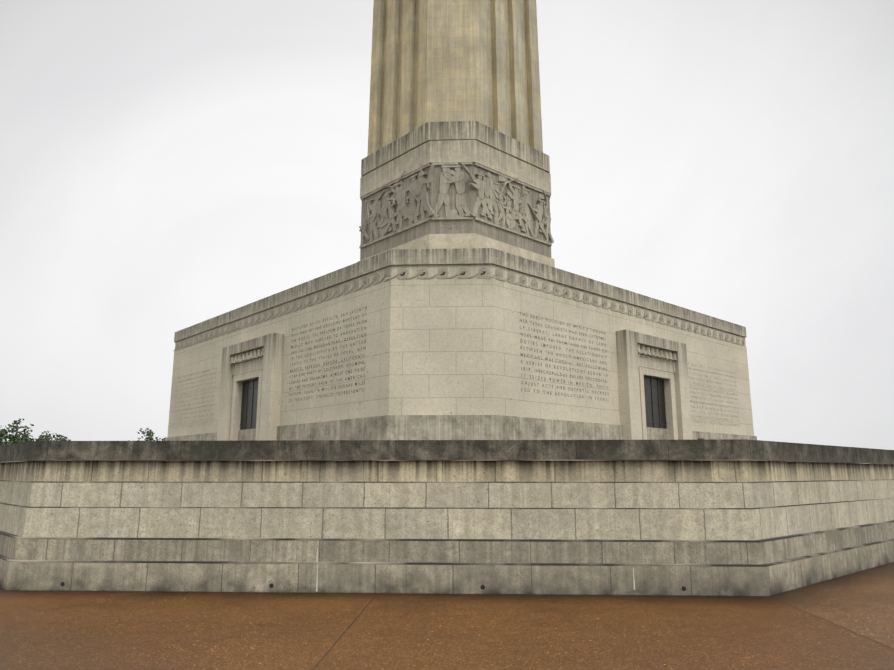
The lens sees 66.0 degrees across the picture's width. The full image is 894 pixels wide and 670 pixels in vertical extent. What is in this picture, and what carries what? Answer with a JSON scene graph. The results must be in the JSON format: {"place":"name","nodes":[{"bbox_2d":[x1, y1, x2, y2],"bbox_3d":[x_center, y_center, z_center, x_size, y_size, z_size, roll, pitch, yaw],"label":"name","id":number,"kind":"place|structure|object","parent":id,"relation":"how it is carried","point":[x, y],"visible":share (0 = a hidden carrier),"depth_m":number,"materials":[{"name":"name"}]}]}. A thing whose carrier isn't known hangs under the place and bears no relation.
{"place":"outdoors","nodes":[
{"label":"outdoors","id":0,"kind":"place"},
{"bbox_2d":[0,562,893,669],"bbox_3d":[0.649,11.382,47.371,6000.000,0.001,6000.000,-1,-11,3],"label":"ground","id":1,"kind":"structure","parent":0,"point":[89,630],"depth_m":8.07,"materials":[{"name":"brown concrete"}]},
{"bbox_2d":[0,426,17,444],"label":"tree","id":2,"kind":"object","parent":1,"relation":"on","point":[7,431],"visible":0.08,"depth_m":219.49,"materials":[{"name":"green plant"}]},
{"bbox_2d":[0,418,33,445],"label":"tree","id":3,"kind":"object","parent":1,"relation":"on","point":[15,439],"visible":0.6,"depth_m":209.08,"materials":[{"name":"green plant"}]},
{"bbox_2d":[22,431,70,441],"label":"tree","id":4,"kind":"object","parent":1,"relation":"on","point":[46,438],"visible":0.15,"depth_m":211.60,"materials":[{"name":"green plant"}]},
{"bbox_2d":[128,427,162,440],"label":"tree","id":5,"kind":"object","parent":1,"relation":"on","point":[150,434],"visible":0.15,"depth_m":225.74,"materials":[{"name":"green plant"}]},
{"bbox_2d":[0,439,893,595],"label":"terrace","id":6,"kind":"structure","parent":1,"relation":"on","point":[728,517],"depth_m":10.98,"materials":[{"name":"grey stone"}]},
{"bbox_2d":[61,582,685,590],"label":"drain holes","id":7,"kind":"object","parent":6,"relation":"attached to","point":[271,585],"visible":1,"depth_m":10.52,"materials":[{"name":"black"}]},
{"bbox_2d":[165,248,756,440],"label":"museum block","id":8,"kind":"structure","parent":6,"relation":"on","point":[443,358],"depth_m":31.97,"materials":[{"name":"stone"}]},
{"bbox_2d":[173,367,216,428],"bbox_3d":[-16.329,4.176,44.416,0.001,3.509,6.312,10,-15,-41],"label":"engraved inscription","id":9,"kind":"object","parent":8,"relation":"attached to","point":[196,399],"visible":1,"depth_m":44.16,"materials":[{"name":"grey stone"}]},
{"bbox_2d":[289,306,366,402],"bbox_3d":[-5.897,1.100,33.378,0.001,3.923,6.710,10,-15,-41],"label":"engraved inscription","id":10,"kind":"object","parent":8,"relation":"attached to","point":[326,357],"visible":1,"depth_m":33.24,"materials":[{"name":"grey stone"}]},
{"bbox_2d":[217,329,692,440],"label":"door frame","id":11,"kind":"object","parent":8,"relation":"attached to","point":[640,356],"depth_m":37.24,"materials":[{"name":"stone"}]},
{"bbox_2d":[358,121,554,266],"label":"frieze block","id":12,"kind":"structure","parent":8,"relation":"on","point":[469,141],"depth_m":46.06,"materials":[{"name":"beige stone"}]},
{"bbox_2d":[439,223,463,229],"bbox_3d":[0.309,-6.960,44.067,1.583,0.447,0.001,-1,-11,3],"label":"caption","id":13,"kind":"object","parent":12,"relation":"attached to","point":[450,228],"visible":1,"depth_m":44.06,"materials":[{"name":"grey stone"}]},
{"bbox_2d":[367,0,542,155],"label":"shaft","id":14,"kind":"object","parent":12,"relation":"on","point":[451,60],"depth_m":48.72,"materials":[{"name":"stone"}]},
{"bbox_2d":[359,149,553,248],"bbox_3d":[0.484,-9.390,46.862,14.089,5.005,6.733,-1,-11,3],"label":"relief frieze","id":15,"kind":"object","parent":12,"relation":"attached to","point":[489,198],"visible":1,"depth_m":46.21,"materials":[{"name":"grey stone"}]},
{"bbox_2d":[173,266,744,351],"bbox_3d":[0.053,-1.006,38.749,39.333,0.554,17.701,-1,-11,3],"label":"decorative frieze","id":16,"kind":"object","parent":8,"relation":"attached to","point":[511,280],"visible":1,"depth_m":34.59,"materials":[{"name":"stone"}]},
{"bbox_2d":[240,376,704,439],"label":"windows","id":17,"kind":"structure","parent":8,"relation":"in","point":[655,403],"depth_m":37.88,"materials":[{"name":"black metal"}]},
{"bbox_2d":[520,312,608,401],"bbox_3d":[5.707,1.169,32.798,6.612,3.587,0.001,10,-15,-41],"label":"engraved inscription","id":18,"kind":"object","parent":8,"relation":"attached to","point":[562,361],"visible":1,"depth_m":32.60,"materials":[{"name":"grey stone"}]},
{"bbox_2d":[688,363,740,426],"bbox_3d":[16.460,3.748,42.291,6.307,3.509,0.001,10,-15,-41],"label":"engraved inscription","id":19,"kind":"object","parent":8,"relation":"attached to","point":[711,396],"visible":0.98,"depth_m":41.96,"materials":[{"name":"grey stone"}]},
{"bbox_2d":[316,548,634,591],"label":"wall stains","id":20,"kind":"object","parent":6,"relation":"attached to","point":[317,573],"visible":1,"depth_m":10.64,"materials":[{"name":"beige"}]},
{"bbox_2d":[0,590,893,669],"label":"pavement joints","id":21,"kind":"object","parent":1,"relation":"on","point":[377,593],"visible":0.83,"depth_m":8.07,"materials":[{"name":"brown"}]},
{"bbox_2d":[0,0,893,449],"label":"sky","id":22,"kind":"structure","parent":0,"point":[167,167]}
]}

